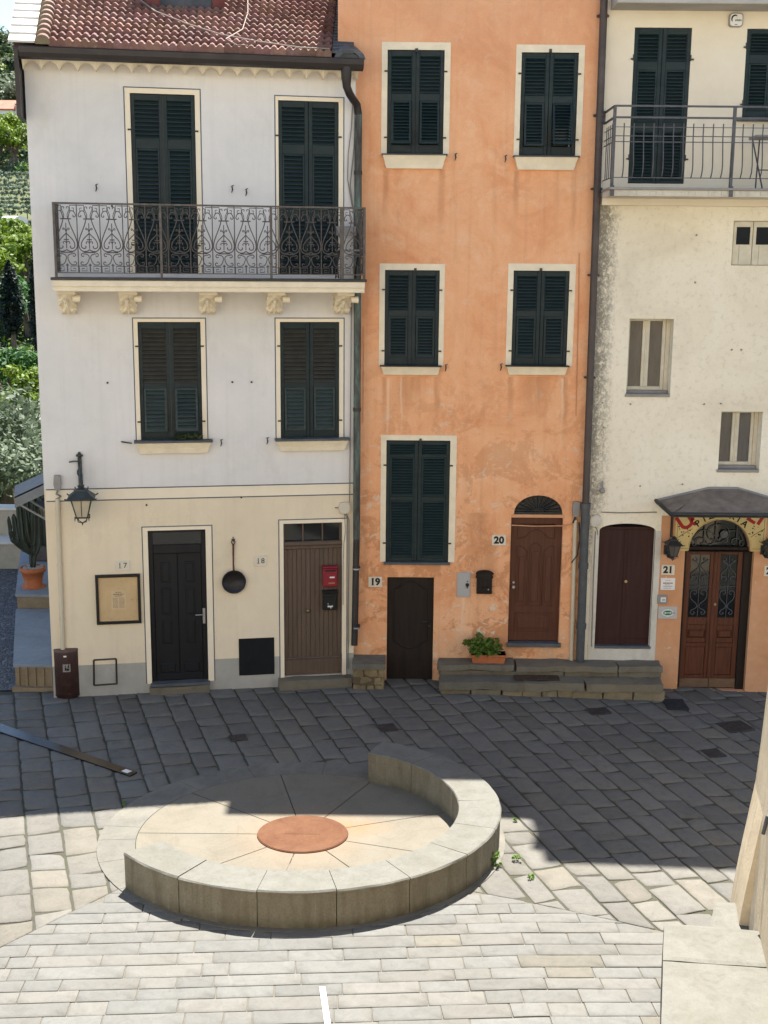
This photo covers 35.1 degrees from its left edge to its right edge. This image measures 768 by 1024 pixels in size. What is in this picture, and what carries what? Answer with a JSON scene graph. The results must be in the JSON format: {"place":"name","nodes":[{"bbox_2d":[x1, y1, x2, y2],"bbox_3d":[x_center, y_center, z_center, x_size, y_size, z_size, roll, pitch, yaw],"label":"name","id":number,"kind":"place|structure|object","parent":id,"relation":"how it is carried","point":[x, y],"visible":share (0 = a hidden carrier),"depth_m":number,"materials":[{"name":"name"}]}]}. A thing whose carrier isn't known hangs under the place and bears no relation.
{"place":"outdoors","nodes":[
{"label":"outdoors","id":0,"kind":"place"},
{"bbox_2d":[0,0,14,31],"label":"sky","id":1,"kind":"structure","parent":0,"point":[6,6],"materials":[{"name":"white"}]},
{"bbox_2d":[0,569,17,689],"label":"cobbled lane","id":2,"kind":"structure","parent":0,"point":[8,598],"depth_m":23.62,"materials":[{"name":"grey stone"}]},
{"bbox_2d":[15,550,49,608],"bbox_3d":[-6.987,1.545,25.170,1.636,0.730,4.125,-1,11,-7],"label":"stone ledge","id":3,"kind":"object","parent":2,"relation":"on","point":[34,599],"visible":0.25,"depth_m":23.28,"materials":[{"name":"stone"}]},
{"bbox_2d":[7,501,45,589],"bbox_3d":[-6.928,0.548,23.562,0.680,1.860,0.495,0,11,0],"label":"potted cactus","id":4,"kind":"object","parent":3,"relation":"on","point":[25,535],"visible":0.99,"depth_m":23.46,"materials":[{"name":"plant"}]},
{"bbox_2d":[22,478,46,560],"bbox_3d":[-7.207,0.117,25.842,0.948,1.800,0.500,0,11,0],"label":"potted cactus","id":5,"kind":"object","parent":3,"relation":"on","point":[42,555],"visible":0.14,"depth_m":25.77,"materials":[{"name":"green plant"}]},
{"bbox_2d":[12,609,53,691],"bbox_3d":[-6.173,2.422,21.630,1.102,0.481,3.623,-2,12,-10],"label":"stone ledge","id":6,"kind":"object","parent":2,"relation":"on","point":[32,659],"visible":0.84,"depth_m":20.66,"materials":[{"name":"stone"}]},
{"bbox_2d":[0,56,40,496],"bbox_3d":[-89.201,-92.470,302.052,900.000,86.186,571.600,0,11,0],"label":"hillside","id":7,"kind":"structure","parent":0,"point":[18,195],"depth_m":167.23,"materials":[{"name":"green plant"}]},
{"bbox_2d":[0,80,15,99],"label":"hillside tree","id":8,"kind":"object","parent":7,"relation":"on","point":[8,89],"visible":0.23,"depth_m":244.66,"materials":[{"name":"green plant"}]},
{"bbox_2d":[0,100,16,115],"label":"farmhouse","id":9,"kind":"object","parent":7,"relation":"on","point":[6,106],"visible":0.12,"depth_m":234.96,"materials":[{"name":"orange tile"}]},
{"bbox_2d":[0,25,17,99],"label":"wood","id":10,"kind":"object","parent":7,"relation":"on","point":[6,52],"visible":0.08,"depth_m":303.81,"materials":[{"name":"green plant"}]},
{"bbox_2d":[7,196,17,209],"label":"young olive","id":11,"kind":"object","parent":7,"relation":"on","point":[9,198],"visible":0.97,"depth_m":156.09,"materials":[{"name":"green plant"}]},
{"bbox_2d":[0,247,26,280],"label":"hillside tree","id":12,"kind":"object","parent":7,"relation":"on","point":[18,268],"visible":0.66,"depth_m":116.06,"materials":[{"name":"green plant"}]},
{"bbox_2d":[0,111,26,163],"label":"hillside tree","id":13,"kind":"object","parent":7,"relation":"on","point":[14,119],"visible":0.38,"depth_m":187.24,"materials":[{"name":"green plant"}]},
{"bbox_2d":[0,259,27,349],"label":"cypress tree","id":14,"kind":"object","parent":7,"relation":"on","point":[11,314],"visible":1,"depth_m":83.50,"materials":[{"name":"green plant"}]},
{"bbox_2d":[0,118,27,167],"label":"hillside tree","id":15,"kind":"object","parent":7,"relation":"on","point":[18,140],"visible":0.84,"depth_m":183.27,"materials":[{"name":"green plant"}]},
{"bbox_2d":[0,275,29,333],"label":"hillside tree","id":16,"kind":"object","parent":7,"relation":"on","point":[24,283],"visible":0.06,"depth_m":109.68,"materials":[{"name":"green plant"}]},
{"bbox_2d":[0,230,29,275],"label":"hillside tree","id":17,"kind":"object","parent":7,"relation":"on","point":[3,235],"visible":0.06,"depth_m":127.35,"materials":[{"name":"green plant"}]},
{"bbox_2d":[2,216,28,223],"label":"greenhouse","id":18,"kind":"object","parent":7,"relation":"on","point":[25,220],"visible":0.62,"depth_m":140.62,"materials":[{"name":"white"}]},
{"bbox_2d":[9,185,21,201],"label":"young olive","id":19,"kind":"object","parent":7,"relation":"on","point":[19,187],"visible":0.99,"depth_m":162.12,"materials":[{"name":"green plant"}]},
{"bbox_2d":[0,231,31,282],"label":"hillside tree","id":20,"kind":"object","parent":7,"relation":"on","point":[20,244],"visible":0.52,"depth_m":124.49,"materials":[{"name":"green plant"}]},
{"bbox_2d":[0,217,31,235],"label":"hillside tree","id":21,"kind":"object","parent":7,"relation":"on","point":[12,225],"visible":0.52,"depth_m":132.76,"materials":[{"name":"green plant"}]},
{"bbox_2d":[0,281,34,346],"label":"hillside tree","id":22,"kind":"object","parent":7,"relation":"on","point":[26,319],"visible":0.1,"depth_m":106.66,"materials":[{"name":"green plant"}]},
{"bbox_2d":[0,347,37,411],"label":"bush","id":23,"kind":"object","parent":7,"relation":"on","point":[25,359],"visible":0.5,"depth_m":59.33,"materials":[{"name":"green plant"}]},
{"bbox_2d":[0,141,39,418],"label":"undergrowth","id":24,"kind":"object","parent":7,"relation":"on","point":[5,341],"visible":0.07,"depth_m":180.60,"materials":[{"name":"green plant"}]},
{"bbox_2d":[0,364,39,440],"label":"bush","id":25,"kind":"object","parent":7,"relation":"on","point":[30,375],"visible":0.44,"depth_m":49.86,"materials":[{"name":"green plant"}]},
{"bbox_2d":[0,379,40,503],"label":"olive tree","id":26,"kind":"object","parent":7,"relation":"on","point":[21,415],"visible":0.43,"depth_m":41.01,"materials":[{"name":"green plant"}]},
{"bbox_2d":[0,392,41,502],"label":"olive tree","id":27,"kind":"object","parent":7,"relation":"on","point":[24,432],"visible":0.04,"depth_m":42.92,"materials":[{"name":"green plant"}]},
{"bbox_2d":[0,410,42,503],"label":"olive tree","id":28,"kind":"object","parent":7,"relation":"on","point":[8,475],"visible":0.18,"depth_m":36.88,"materials":[{"name":"green plant"}]},
{"bbox_2d":[15,177,27,191],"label":"young olive","id":29,"kind":"object","parent":7,"relation":"on","point":[25,180],"visible":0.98,"depth_m":168.35,"materials":[{"name":"green plant"}]},
{"bbox_2d":[20,204,30,218],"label":"young olive","id":30,"kind":"object","parent":7,"relation":"on","point":[26,206],"visible":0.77,"depth_m":149.85,"materials":[{"name":"green plant"}]},
{"bbox_2d":[26,246,36,350],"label":"cypress tree","id":31,"kind":"object","parent":7,"relation":"on","point":[32,320],"visible":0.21,"depth_m":78.67,"materials":[{"name":"green plant"}]},
{"bbox_2d":[97,762,504,932],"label":"circular paving","id":32,"kind":"structure","parent":0,"point":[221,816],"depth_m":15.42,"materials":[{"name":"stone"}]},
{"bbox_2d":[257,815,347,853],"bbox_3d":[-1.004,3.975,15.030,1.120,0.024,1.008,0,11,0],"label":"iron disc","id":33,"kind":"object","parent":32,"relation":"on","point":[303,834],"visible":1,"depth_m":14.99,"materials":[{"name":"brown metal"}]},
{"bbox_2d":[124,741,500,928],"bbox_3d":[-0.333,3.895,14.420,2.895,0.438,4.600,10,15,40],"label":"stone bench","id":34,"kind":"object","parent":32,"relation":"on","point":[454,859],"visible":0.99,"depth_m":13.29,"materials":[{"name":"grey stone"}]},
{"bbox_2d":[0,856,662,1023],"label":"front paving","id":35,"kind":"structure","parent":0,"point":[256,976],"depth_m":12.16,"materials":[{"name":"stone"}]},
{"bbox_2d":[319,987,330,1023],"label":"inlaid strip","id":36,"kind":"object","parent":35,"relation":"on","point":[324,1002],"visible":1,"depth_m":11.55,"materials":[{"name":"stone"}]},
{"bbox_2d":[660,924,765,1001],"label":"stone block","id":37,"kind":"structure","parent":35,"relation":"on","point":[709,945],"depth_m":11.84,"materials":[{"name":"grey stone"}]},
{"bbox_2d":[660,961,767,1023],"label":"stone block","id":38,"kind":"structure","parent":35,"relation":"on","point":[695,993],"depth_m":11.05,"materials":[{"name":"grey stone"}]},
{"bbox_2d":[0,640,766,947],"bbox_3d":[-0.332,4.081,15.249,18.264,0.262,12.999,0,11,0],"label":"paving","id":39,"kind":"structure","parent":0,"point":[679,902],"depth_m":17.12,"materials":[{"name":"stone"}]},
{"bbox_2d":[0,504,16,534],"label":"parapet wall","id":40,"kind":"structure","parent":39,"relation":"on","point":[7,510],"depth_m":28.51,"materials":[{"name":"white paint"}]},
{"bbox_2d":[0,535,20,568],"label":"parapet wall","id":41,"kind":"structure","parent":39,"relation":"on","point":[10,551],"depth_m":27.97,"materials":[{"name":"white paint"}]},
{"bbox_2d":[53,648,79,698],"bbox_3d":[-5.158,2.582,19.808,0.463,0.842,0.464,-1,11,-8],"label":"litter bin","id":42,"kind":"object","parent":39,"relation":"on","point":[66,667],"visible":0.87,"depth_m":19.61,"materials":[{"name":"brown metal"}]},
{"bbox_2d":[0,723,136,776],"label":"metal strip","id":43,"kind":"object","parent":39,"relation":"on","point":[44,743],"visible":1,"depth_m":17.55,"materials":[{"name":"grey metal"}]},
{"bbox_2d":[8,0,366,697],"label":"townhouse","id":44,"kind":"structure","parent":39,"relation":"on","point":[194,182],"depth_m":19.00,"materials":[{"name":"white paint"}]},
{"bbox_2d":[14,473,44,519],"bbox_3d":[-6.413,-0.263,22.654,1.150,1.205,0.740,0,11,0],"label":"awning","id":45,"kind":"object","parent":44,"relation":"attached to","point":[30,490],"visible":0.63,"depth_m":22.33,"materials":[{"name":"grey metal"}]},
{"bbox_2d":[37,495,44,522],"bbox_3d":[-6.404,-0.093,23.657,0.811,0.634,0.380,0,11,0],"label":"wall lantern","id":46,"kind":"object","parent":44,"relation":"attached to","point":[41,502],"depth_m":23.57,"materials":[{"name":"metal"}]},
{"bbox_2d":[53,475,64,649],"bbox_3d":[-5.133,0.980,19.316,0.135,3.169,0.099,-1,12,-10],"label":"cable conduit","id":47,"kind":"object","parent":44,"relation":"attached to","point":[57,483],"visible":1,"depth_m":19.25,"materials":[{"name":"grey plastic"}]},
{"bbox_2d":[64,452,97,524],"bbox_3d":[-4.684,-0.349,18.837,0.487,1.095,0.686,-1,12,-10],"label":"wall lantern","id":48,"kind":"object","parent":44,"relation":"attached to","point":[81,497],"depth_m":18.68,"materials":[{"name":"black metal"}]},
{"bbox_2d":[95,573,141,624],"bbox_3d":[-4.275,1.403,19.573,0.705,0.821,0.055,-1,12,-10],"label":"notice board","id":49,"kind":"object","parent":44,"relation":"attached to","point":[118,598],"visible":1,"depth_m":19.57,"materials":[{"name":"beige paper"}]},
{"bbox_2d":[115,560,129,570],"bbox_3d":[-4.192,0.858,19.496,0.231,0.158,0.030,-2,12,-10],"label":"number plaque","id":50,"kind":"object","parent":44,"relation":"attached to","point":[121,565],"visible":1,"depth_m":19.48,"materials":[{"name":"white ceramic"}]},
{"bbox_2d":[123,86,203,272],"bbox_3d":[-3.339,-5.021,18.511,1.142,2.731,0.155,-1,12,-10],"label":"french window","id":51,"kind":"structure","parent":44,"relation":"in","point":[164,164],"depth_m":18.44,"materials":[{"name":"green wood"}]},
{"bbox_2d":[132,317,207,439],"bbox_3d":[-3.335,-2.077,19.037,1.133,1.910,0.293,-1,12,-10],"label":"window","id":52,"kind":"structure","parent":44,"relation":"in","point":[171,400],"depth_m":19.06,"materials":[{"name":"green wood"}]},
{"bbox_2d":[141,525,214,683],"bbox_3d":[-3.346,1.498,19.855,1.124,2.637,0.167,-1,12,-10],"label":"door","id":53,"kind":"structure","parent":44,"relation":"in","point":[179,608],"depth_m":19.85,"materials":[{"name":"black paint"}]},
{"bbox_2d":[173,433,202,439],"bbox_3d":[-3.083,-1.189,19.151,0.482,0.124,0.125,-1,12,-10],"label":"sill plant","id":54,"kind":"object","parent":44,"relation":"on","point":[176,436],"visible":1,"depth_m":19.15,"materials":[{"name":"green plant"}]},
{"bbox_2d":[222,539,245,593],"bbox_3d":[-2.445,0.869,19.773,0.394,0.937,0.080,-1,12,-10],"label":"frying pan","id":55,"kind":"object","parent":44,"relation":"hanging from","point":[233,581],"visible":1,"depth_m":19.83,"materials":[{"name":"metal"}]},
{"bbox_2d":[254,555,266,565],"bbox_3d":[-2.018,0.799,19.871,0.209,0.177,0.030,-1,12,-10],"label":"number plaque","id":56,"kind":"object","parent":44,"relation":"attached to","point":[261,560],"visible":1,"depth_m":19.86,"materials":[{"name":"white ceramic"}]},
{"bbox_2d":[274,95,343,273],"bbox_3d":[-1.157,-5.053,18.893,1.078,2.679,0.155,-1,12,-10],"label":"french window","id":57,"kind":"structure","parent":44,"relation":"in","point":[307,135],"depth_m":18.82,"materials":[{"name":"green wood"}]},
{"bbox_2d":[274,318,344,437],"bbox_3d":[-1.190,-2.141,19.477,1.115,1.927,0.155,-1,12,-10],"label":"window","id":58,"kind":"structure","parent":44,"relation":"in","point":[310,353],"depth_m":19.44,"materials":[{"name":"green wood"}]},
{"bbox_2d":[278,518,347,677],"bbox_3d":[-1.180,1.445,20.202,1.139,2.746,0.112,-1,12,-10],"label":"door","id":59,"kind":"structure","parent":44,"relation":"in","point":[309,634],"depth_m":20.19,"materials":[{"name":"brown paint"}]},
{"bbox_2d":[322,565,337,586],"bbox_3d":[-0.891,1.060,20.117,0.264,0.349,0.115,-1,12,-10],"label":"letterbox","id":60,"kind":"object","parent":44,"relation":"attached to","point":[329,575],"visible":1,"depth_m":20.08,"materials":[{"name":"red metal"}]},
{"bbox_2d":[322,589,337,609],"bbox_3d":[-0.898,1.462,20.197,0.259,0.330,0.115,-1,12,-10],"label":"letterbox","id":61,"kind":"object","parent":44,"relation":"attached to","point":[329,599],"visible":1,"depth_m":20.16,"materials":[{"name":"black metal"}]},
{"bbox_2d":[335,502,350,521],"bbox_3d":[-0.677,0.001,19.927,0.256,0.337,0.052,-2,12,-10],"label":"junction box","id":62,"kind":"object","parent":44,"relation":"attached to","point":[344,507],"visible":1,"depth_m":19.90,"materials":[{"name":"white plastic"}]},
{"bbox_2d":[334,225,360,278],"bbox_3d":[-0.567,-4.029,18.814,0.366,0.819,0.478,-1,12,-10],"label":"folding chair","id":63,"kind":"object","parent":44,"relation":"on","point":[346,229],"visible":0.72,"depth_m":18.88,"materials":[{"name":"grey plastic"}]},
{"bbox_2d":[228,734,247,741],"bbox_3d":[-2.171,3.364,18.093,0.250,0.030,0.220,-3,12,-18],"label":"drain cover","id":64,"kind":"object","parent":39,"relation":"on","point":[237,737],"visible":1,"depth_m":18.07,"materials":[{"name":"metal"}]},
{"bbox_2d":[352,654,385,689],"bbox_3d":[-0.254,2.719,20.441,0.562,0.517,0.537,0,11,0],"label":"stone ledge","id":65,"kind":"object","parent":39,"relation":"on","point":[368,671],"visible":1,"depth_m":20.23,"materials":[{"name":"beige stone"}]},
{"bbox_2d":[376,723,397,732],"bbox_3d":[0.049,3.292,18.547,0.270,0.030,0.270,-3,12,-18],"label":"drain cover","id":66,"kind":"object","parent":39,"relation":"on","point":[387,727],"visible":1,"depth_m":18.52,"materials":[{"name":"metal"}]},
{"bbox_2d":[338,0,599,679],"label":"townhouse","id":67,"kind":"structure","parent":39,"relation":"on","point":[478,135],"depth_m":19.52,"materials":[{"name":"orange paint"}]},
{"bbox_2d":[368,577,381,586],"bbox_3d":[-0.147,1.170,20.376,0.231,0.177,0.030,0,11,0],"label":"number plaque","id":68,"kind":"object","parent":67,"relation":"attached to","point":[374,581],"visible":1,"depth_m":20.36,"materials":[{"name":"white ceramic"}]},
{"bbox_2d":[386,577,433,679],"bbox_3d":[0.440,1.999,20.597,0.784,1.868,0.100,0,11,0],"label":"door","id":69,"kind":"structure","parent":67,"relation":"in","point":[410,600],"depth_m":20.60,"materials":[{"name":"brown wood"}]},
{"bbox_2d":[379,263,444,365],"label":"window","id":70,"kind":"structure","parent":67,"relation":"in","point":[411,302],"depth_m":19.52,"materials":[{"name":"green wood"}]},
{"bbox_2d":[381,42,450,153],"bbox_3d":[0.491,-6.415,18.865,1.062,1.648,0.230,0,11,0],"label":"window","id":71,"kind":"structure","parent":67,"relation":"in","point":[415,90],"depth_m":18.86,"materials":[{"name":"green wood"}]},
{"bbox_2d":[380,435,456,564],"bbox_3d":[0.563,-0.199,20.132,1.243,2.167,0.195,0,11,0],"label":"window","id":72,"kind":"structure","parent":67,"relation":"in","point":[418,506],"depth_m":20.11,"materials":[{"name":"wood"}]},
{"bbox_2d":[457,572,470,596],"bbox_3d":[1.336,1.219,20.370,0.225,0.426,0.055,0,11,0],"label":"meter box","id":73,"kind":"object","parent":67,"relation":"attached to","point":[463,583],"visible":1,"depth_m":20.36,"materials":[{"name":"grey metal"}]},
{"bbox_2d":[476,570,493,593],"bbox_3d":[1.679,1.165,20.326,0.306,0.412,0.099,0,11,0],"label":"letterbox","id":74,"kind":"object","parent":67,"relation":"attached to","point":[484,581],"visible":1,"depth_m":20.30,"materials":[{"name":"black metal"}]},
{"bbox_2d":[492,535,505,545],"bbox_3d":[1.912,0.470,20.231,0.234,0.175,0.030,0,11,0],"label":"number plaque","id":75,"kind":"object","parent":67,"relation":"attached to","point":[498,539],"visible":1,"depth_m":20.22,"materials":[{"name":"white ceramic"}]},
{"bbox_2d":[508,518,562,640],"bbox_3d":[2.534,1.132,20.460,0.863,2.150,0.100,0,11,0],"label":"door","id":76,"kind":"structure","parent":67,"relation":"in","point":[535,552],"depth_m":20.46,"materials":[{"name":"red wood"}]},
{"bbox_2d":[505,263,575,365],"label":"window","id":77,"kind":"structure","parent":67,"relation":"in","point":[539,311],"depth_m":19.51,"materials":[{"name":"green wood"}]},
{"bbox_2d":[513,44,584,155],"bbox_3d":[2.558,-6.375,18.835,1.057,1.639,0.298,0,11,0],"label":"window","id":78,"kind":"structure","parent":67,"relation":"in","point":[546,121],"depth_m":18.85,"materials":[{"name":"green wood"}]},
{"bbox_2d":[569,501,579,660],"bbox_3d":[3.175,1.196,20.339,0.154,2.791,0.099,0,11,0],"label":"cable conduit","id":79,"kind":"object","parent":67,"relation":"attached to","point":[575,512],"visible":0.97,"depth_m":20.27,"materials":[{"name":"grey plastic"}]},
{"bbox_2d":[437,658,664,700],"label":"stone steps","id":80,"kind":"structure","parent":39,"relation":"on","point":[613,679],"depth_m":20.20,"materials":[{"name":"grey stone"}]},
{"bbox_2d":[462,632,506,663],"bbox_3d":[1.669,2.276,20.375,0.754,0.497,0.434,0,11,0],"label":"plant trough","id":81,"kind":"object","parent":80,"relation":"on","point":[482,650],"visible":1,"depth_m":20.31,"materials":[{"name":"ceramic"}]},
{"bbox_2d":[513,675,559,679],"bbox_3d":[2.531,2.747,20.173,0.744,0.018,0.220,0,11,0],"label":"metal mat","id":82,"kind":"object","parent":80,"relation":"on","point":[536,677],"visible":1,"depth_m":20.16,"materials":[{"name":"brown metal"}]},
{"bbox_2d":[585,707,611,715],"bbox_3d":[3.431,3.195,19.475,0.340,0.030,0.260,-3,12,-18],"label":"drain cover","id":83,"kind":"object","parent":39,"relation":"on","point":[599,711],"visible":1,"depth_m":19.45,"materials":[{"name":"metal"}]},
{"bbox_2d":[576,0,767,691],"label":"townhouse","id":84,"kind":"structure","parent":39,"relation":"on","point":[676,415],"depth_m":19.55,"materials":[{"name":"white paint"}]},
{"bbox_2d":[589,515,601,534],"bbox_3d":[3.467,0.217,20.126,0.260,0.341,0.052,0,11,0],"label":"junction box","id":85,"kind":"object","parent":84,"relation":"attached to","point":[595,521],"visible":1,"depth_m":20.09,"materials":[{"name":"white paint"}]},
{"bbox_2d":[594,524,654,643],"bbox_3d":[4.031,1.223,20.455,0.932,2.146,0.080,0,11,0],"label":"door","id":86,"kind":"structure","parent":84,"relation":"in","point":[625,555],"depth_m":20.45,"materials":[{"name":"red paint"}]},
{"bbox_2d":[625,319,670,396],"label":"window","id":87,"kind":"structure","parent":84,"relation":"in","point":[649,339],"depth_m":19.81,"materials":[{"name":"beige glass"}]},
{"bbox_2d":[626,28,693,183],"bbox_3d":[4.271,-6.293,18.891,0.967,2.312,0.155,0,11,0],"label":"french window","id":88,"kind":"structure","parent":84,"relation":"in","point":[661,59],"depth_m":18.84,"materials":[{"name":"green wood"}]},
{"bbox_2d":[657,595,666,603],"bbox_3d":[4.665,1.463,20.386,0.161,0.156,0.050,0,11,0],"label":"doorbell panel","id":89,"kind":"object","parent":84,"relation":"attached to","point":[661,599],"visible":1,"depth_m":20.37,"materials":[{"name":"grey plastic"}]},
{"bbox_2d":[660,578,674,589],"bbox_3d":[4.747,1.203,20.344,0.241,0.204,0.028,0,11,0],"label":"menu plate","id":90,"kind":"object","parent":84,"relation":"attached to","point":[667,583],"visible":1,"depth_m":20.33,"materials":[{"name":"white plastic"}]},
{"bbox_2d":[658,606,677,618],"bbox_3d":[4.767,1.691,20.437,0.323,0.212,0.038,0,11,0],"label":"badge sign","id":91,"kind":"object","parent":84,"relation":"attached to","point":[667,612],"visible":1,"depth_m":20.42,"materials":[{"name":"white plastic"}]},
{"bbox_2d":[661,565,674,574],"bbox_3d":[4.738,0.965,20.296,0.224,0.170,0.030,0,11,0],"label":"number plaque","id":92,"kind":"object","parent":84,"relation":"attached to","point":[667,569],"visible":1,"depth_m":20.28,"materials":[{"name":"white ceramic"}]},
{"bbox_2d":[662,536,684,560],"bbox_3d":[4.753,0.594,20.023,0.314,0.415,0.397,0,11,0],"label":"wall lantern","id":93,"kind":"object","parent":84,"relation":"attached to","point":[672,545],"depth_m":19.92,"materials":[{"name":"metal"}]},
{"bbox_2d":[677,545,751,688],"bbox_3d":[5.568,1.561,20.546,1.172,2.974,0.130,0,11,0],"label":"door","id":94,"kind":"structure","parent":84,"relation":"in","point":[716,584],"depth_m":20.59,"materials":[{"name":"brown wood"}]},
{"bbox_2d":[675,517,766,551],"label":"restaurant sign","id":95,"kind":"object","parent":84,"relation":"attached to","point":[687,528],"visible":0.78,"depth_m":20.14,"materials":[{"name":"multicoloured paint"}]},
{"bbox_2d":[728,13,742,27],"bbox_3d":[5.373,-7.510,18.563,0.215,0.203,0.074,0,11,0],"label":"alarm box","id":96,"kind":"object","parent":84,"relation":"attached to","point":[735,20],"visible":1,"depth_m":18.54,"materials":[{"name":"grey plastic"}]},
{"bbox_2d":[717,411,758,472],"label":"window","id":97,"kind":"structure","parent":84,"relation":"in","point":[738,430],"depth_m":20.08,"materials":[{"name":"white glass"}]},
{"bbox_2d":[731,221,767,265],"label":"boarded window","id":98,"kind":"structure","parent":84,"relation":"in","point":[750,238],"depth_m":19.31,"materials":[{"name":"beige paint"}]},
{"bbox_2d":[736,29,767,121],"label":"window","id":99,"kind":"structure","parent":84,"relation":"in","point":[755,93],"depth_m":18.78,"materials":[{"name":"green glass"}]},
{"bbox_2d":[749,135,767,187],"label":"folding table","id":100,"kind":"object","parent":84,"relation":"on","point":[756,137],"visible":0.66,"depth_m":18.60,"materials":[{"name":"grey metal"}]},
{"bbox_2d":[759,537,767,558],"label":"wall lantern","id":101,"kind":"object","parent":84,"relation":"attached to","point":[764,550],"depth_m":20.05,"materials":[{"name":"metal"}]},
{"bbox_2d":[663,699,688,709],"bbox_3d":[4.768,3.150,19.913,0.350,0.026,0.467,0,11,0],"label":"manhole cover","id":102,"kind":"object","parent":39,"relation":"on","point":[675,704],"visible":1,"depth_m":19.87,"materials":[{"name":"black metal"}]},
{"bbox_2d":[700,748,726,757],"bbox_3d":[4.853,3.562,17.930,0.270,0.030,0.280,-3,12,-18],"label":"drain cover","id":103,"kind":"object","parent":39,"relation":"on","point":[713,753],"visible":1,"depth_m":17.91,"materials":[{"name":"metal"}]},
{"bbox_2d":[710,902,748,929],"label":"stone block","id":104,"kind":"structure","parent":39,"relation":"on","point":[724,914],"depth_m":12.99,"materials":[{"name":"grey stone"}]},
{"bbox_2d":[716,720,754,732],"bbox_3d":[5.503,3.364,19.040,0.440,0.030,0.400,-3,12,-18],"label":"drain cover","id":105,"kind":"object","parent":39,"relation":"on","point":[737,726],"visible":1,"depth_m":19.02,"materials":[{"name":"metal"}]},
{"bbox_2d":[730,689,767,970],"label":"battered wall","id":106,"kind":"structure","parent":39,"relation":"on","point":[749,896],"depth_m":12.75,"materials":[{"name":"beige paint"}]},
{"bbox_2d":[491,851,502,866],"bbox_3d":[1.305,4.072,14.271,0.152,0.206,0.132,-8,14,-37],"label":"weed","id":107,"kind":"object","parent":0,"point":[495,858],"visible":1,"depth_m":14.27,"materials":[{"name":"green plant"}]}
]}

